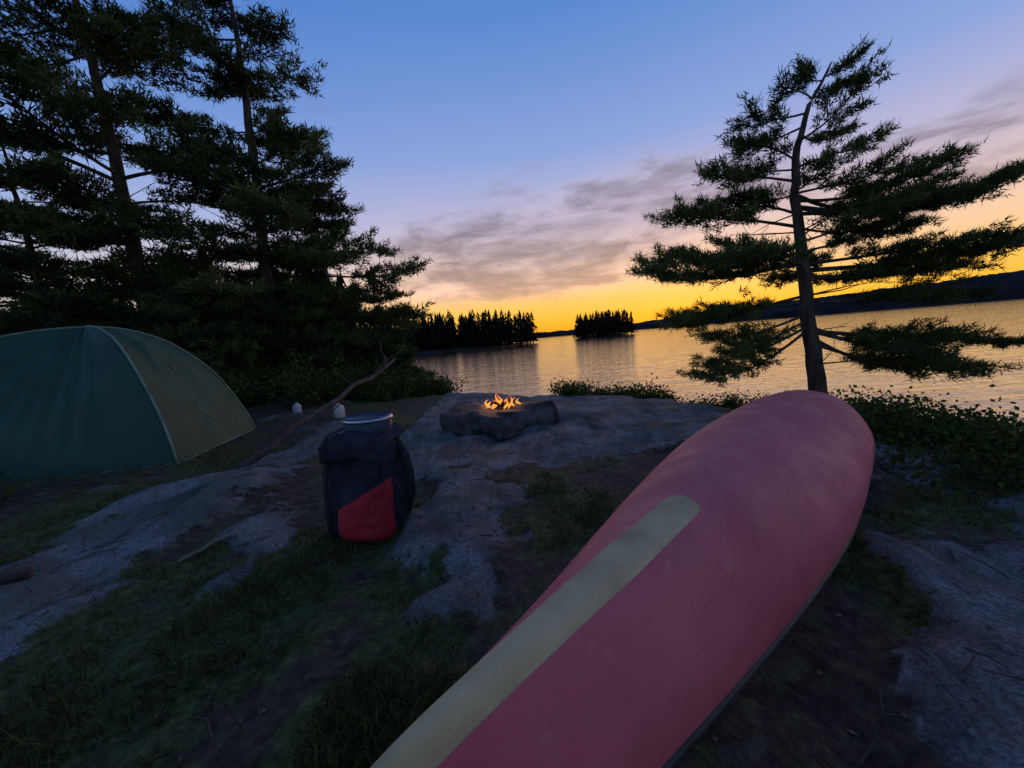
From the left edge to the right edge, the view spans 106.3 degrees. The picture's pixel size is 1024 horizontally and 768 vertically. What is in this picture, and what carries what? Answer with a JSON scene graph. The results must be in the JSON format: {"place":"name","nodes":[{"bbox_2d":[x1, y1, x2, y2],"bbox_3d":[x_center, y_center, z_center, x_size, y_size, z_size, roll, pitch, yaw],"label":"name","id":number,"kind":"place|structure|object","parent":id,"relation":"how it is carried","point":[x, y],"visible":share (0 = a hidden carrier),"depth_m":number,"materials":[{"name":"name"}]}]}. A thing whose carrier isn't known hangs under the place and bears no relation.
{"place":"outdoors","nodes":[
{"label":"outdoors","id":0,"kind":"place"},
{"bbox_2d":[411,343,525,353],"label":"peninsula","id":1,"kind":"object","parent":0,"point":[435,349],"visible":0.16,"depth_m":113.96},
{"bbox_2d":[357,308,540,350],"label":"peninsula forest","id":2,"kind":"object","parent":1,"relation":"on","point":[439,331],"visible":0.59,"depth_m":116.34,"materials":[{"name":"green plant"}]},
{"bbox_2d":[0,374,1023,767],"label":"ground","id":3,"kind":"structure","parent":0,"point":[972,716],"depth_m":1.80,"materials":[{"name":"grey stone"}]},
{"bbox_2d":[0,457,31,510],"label":"shrubs","id":4,"kind":"object","parent":3,"relation":"on","point":[8,490],"visible":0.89,"depth_m":3.35,"materials":[{"name":"green plant"}]},
{"bbox_2d":[0,568,33,583],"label":"log","id":5,"kind":"object","parent":3,"relation":"on","point":[9,576],"visible":1,"depth_m":2.09,"materials":[{"name":"brown wood"}]},
{"bbox_2d":[0,244,116,333],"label":"young pine tree","id":6,"kind":"object","parent":3,"relation":"on","point":[39,271],"visible":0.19,"depth_m":7.96,"materials":[{"name":"green plant"}]},
{"bbox_2d":[0,128,161,328],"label":"pine tree","id":7,"kind":"object","parent":3,"relation":"on","point":[7,183],"visible":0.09,"depth_m":9.67,"materials":[{"name":"green plant"}]},
{"bbox_2d":[0,279,180,346],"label":"young pine tree","id":8,"kind":"object","parent":3,"relation":"on","point":[33,316],"visible":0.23,"depth_m":7.46,"materials":[{"name":"green plant"}]},
{"bbox_2d":[0,0,292,341],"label":"pine tree","id":9,"kind":"object","parent":3,"relation":"on","point":[119,32],"visible":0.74,"depth_m":8.41,"materials":[{"name":"green plant"}]},
{"bbox_2d":[0,325,320,481],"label":"dome tent","id":10,"kind":"object","parent":3,"relation":"on","point":[86,399],"visible":1,"depth_m":4.13,"materials":[{"name":"green fabric"}]},
{"bbox_2d":[107,268,217,362],"bbox_3d":[-8.262,-0.985,9.378,3.244,3.435,3.247,-2,7,20],"label":"young pine tree","id":11,"kind":"object","parent":3,"relation":"on","point":[162,283],"visible":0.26,"depth_m":8.56,"materials":[{"name":"green plant"}]},
{"bbox_2d":[133,662,231,687],"bbox_3d":[-1.286,1.141,1.506,0.355,0.033,0.024,-5,7,-6],"label":"stick","id":12,"kind":"object","parent":3,"relation":"on","point":[172,677],"visible":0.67,"depth_m":1.49,"materials":[{"name":"brown wood"}]},
{"bbox_2d":[18,248,361,370],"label":"forest","id":13,"kind":"object","parent":3,"relation":"on","point":[315,279],"visible":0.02,"depth_m":20.51,"materials":[{"name":"green plant"}]},
{"bbox_2d":[178,532,234,562],"bbox_3d":[-1.875,1.005,2.366,0.028,0.071,0.287,2,9,43],"label":"stick","id":14,"kind":"object","parent":3,"relation":"on","point":[202,549],"visible":1,"depth_m":2.35,"materials":[{"name":"brown wood"}]},
{"bbox_2d":[130,278,284,379],"bbox_3d":[-7.067,-0.886,8.979,3.229,3.245,2.738,-5,7,0],"label":"young pine tree","id":15,"kind":"object","parent":3,"relation":"on","point":[186,331],"visible":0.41,"depth_m":8.43,"materials":[{"name":"green plant"}]},
{"bbox_2d":[116,0,372,370],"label":"pine tree","id":16,"kind":"object","parent":3,"relation":"on","point":[283,141],"visible":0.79,"depth_m":9.13,"materials":[{"name":"green plant"}]},
{"bbox_2d":[209,264,302,372],"bbox_3d":[-7.194,-1.649,11.621,3.190,4.158,3.381,-5,7,0],"label":"young pine tree","id":17,"kind":"object","parent":3,"relation":"on","point":[241,281],"visible":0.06,"depth_m":11.03,"materials":[{"name":"green plant"}]},
{"bbox_2d":[228,276,359,399],"bbox_3d":[-5.152,-0.840,9.566,3.882,3.568,3.374,-5,7,0],"label":"young pine tree","id":18,"kind":"object","parent":3,"relation":"on","point":[291,316],"visible":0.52,"depth_m":9.25,"materials":[{"name":"green plant"}]},
{"bbox_2d":[292,401,301,412],"bbox_3d":[-3.729,0.409,6.659,0.136,0.224,0.136,-5,7,0],"label":"water jug","id":19,"kind":"object","parent":3,"relation":"on","point":[298,409],"visible":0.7,"depth_m":6.62,"materials":[{"name":"white plastic"}]},
{"bbox_2d":[232,344,404,468],"bbox_3d":[-2.450,0.037,5.479,0.812,1.308,3.527,-4,7,9],"label":"fallen log","id":20,"kind":"object","parent":3,"relation":"on","point":[270,448],"visible":0.94,"depth_m":4.88,"materials":[{"name":"brown wood"}]},
{"bbox_2d":[203,166,435,371],"bbox_3d":[-5.639,-3.107,11.691,6.648,6.548,6.523,-5,7,0],"label":"pine tree","id":21,"kind":"object","parent":3,"relation":"on","point":[399,316],"visible":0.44,"depth_m":11.19,"materials":[{"name":"green plant"}]},
{"bbox_2d":[204,348,467,408],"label":"shrubs","id":22,"kind":"object","parent":3,"relation":"on","point":[292,386],"visible":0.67,"depth_m":8.49,"materials":[{"name":"green plant"}]},
{"bbox_2d":[333,402,344,418],"bbox_3d":[-2.825,0.418,6.266,0.170,0.280,0.170,-5,7,0],"label":"water jug","id":23,"kind":"object","parent":3,"relation":"on","point":[339,412],"visible":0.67,"depth_m":6.21,"materials":[{"name":"white plastic"}]},
{"bbox_2d":[293,300,410,397],"bbox_3d":[-4.429,-0.890,10.249,2.856,2.926,3.405,2,10,44],"label":"young pine tree","id":24,"kind":"object","parent":3,"relation":"on","point":[355,312],"visible":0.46,"depth_m":10.17,"materials":[{"name":"green plant"}]},
{"bbox_2d":[317,412,415,541],"bbox_3d":[-0.945,0.605,2.501,0.650,0.785,0.482,-5,7,0],"label":"canoe pack","id":25,"kind":"object","parent":3,"relation":"on","point":[368,475],"visible":0.98,"depth_m":2.36,"materials":[{"name":"fabric"}]},
{"bbox_2d":[345,323,436,378],"bbox_3d":[-3.771,-0.623,11.066,3.168,2.476,3.492,-5,7,0],"label":"young pine tree","id":26,"kind":"object","parent":3,"relation":"on","point":[409,353],"visible":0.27,"depth_m":10.79,"materials":[{"name":"green plant"}]},
{"bbox_2d":[440,399,559,440],"bbox_3d":[-0.153,0.503,5.369,1.594,0.556,1.484,-5,7,0],"label":"fire pit","id":27,"kind":"object","parent":3,"relation":"on","point":[468,418],"visible":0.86,"depth_m":4.91,"materials":[{"name":"stone"}]},
{"bbox_2d":[484,392,521,409],"bbox_3d":[-0.139,0.307,5.322,0.595,0.390,0.438,-5,7,0],"label":"campfire","id":28,"kind":"object","parent":27,"relation":"in","point":[501,404],"visible":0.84,"depth_m":5.28,"materials":[{"name":"orange"}]},
{"bbox_2d":[0,421,1023,767],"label":"grass","id":29,"kind":"structure","parent":3,"relation":"on","point":[316,731],"depth_m":1.57,"materials":[{"name":"green plant"}]},
{"bbox_2d":[0,413,1023,767],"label":"fallen leaves","id":30,"kind":"object","parent":3,"relation":"on","point":[860,762],"depth_m":1.79,"materials":[{"name":"brown plant"}]},
{"bbox_2d":[370,390,874,767],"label":"canoe","id":31,"kind":"object","parent":3,"relation":"on","point":[654,624],"visible":1,"depth_m":0.92,"materials":[{"name":"red plastic"}]},
{"bbox_2d":[548,373,720,405],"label":"shrubs","id":32,"kind":"object","parent":3,"relation":"on","point":[572,389],"visible":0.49,"depth_m":7.56,"materials":[{"name":"green plant"}]},
{"bbox_2d":[622,31,1023,394],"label":"pine tree","id":33,"kind":"object","parent":3,"relation":"on","point":[919,353],"visible":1,"depth_m":5.96,"materials":[{"name":"green plant"}]},
{"bbox_2d":[696,383,1023,499],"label":"shrubs","id":34,"kind":"object","parent":3,"relation":"on","point":[978,431],"visible":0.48,"depth_m":2.96,"materials":[{"name":"green plant"}]},
{"bbox_2d":[0,0,1023,333],"label":"sky","id":35,"kind":"structure","parent":0,"point":[519,147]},
{"bbox_2d":[584,333,626,337],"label":"island","id":36,"kind":"structure","parent":0,"point":[607,334],"depth_m":145.36,"materials":[{"name":"stone"}]},
{"bbox_2d":[572,309,638,337],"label":"island forest","id":37,"kind":"object","parent":36,"relation":"on","point":[601,323],"visible":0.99,"depth_m":144.73,"materials":[{"name":"green plant"}]},
{"bbox_2d":[411,298,1023,430],"bbox_3d":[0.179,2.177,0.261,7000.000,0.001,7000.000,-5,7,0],"label":"lake water","id":38,"kind":"structure","parent":0,"point":[535,368],"depth_m":22.52,"materials":[{"name":"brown liquid"}]},
{"bbox_2d":[535,270,1023,337],"bbox_3d":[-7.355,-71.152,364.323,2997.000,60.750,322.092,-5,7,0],"label":"hills","id":39,"kind":"structure","parent":0,"point":[1014,284],"depth_m":410.26,"materials":[{"name":"plant"}]}
]}

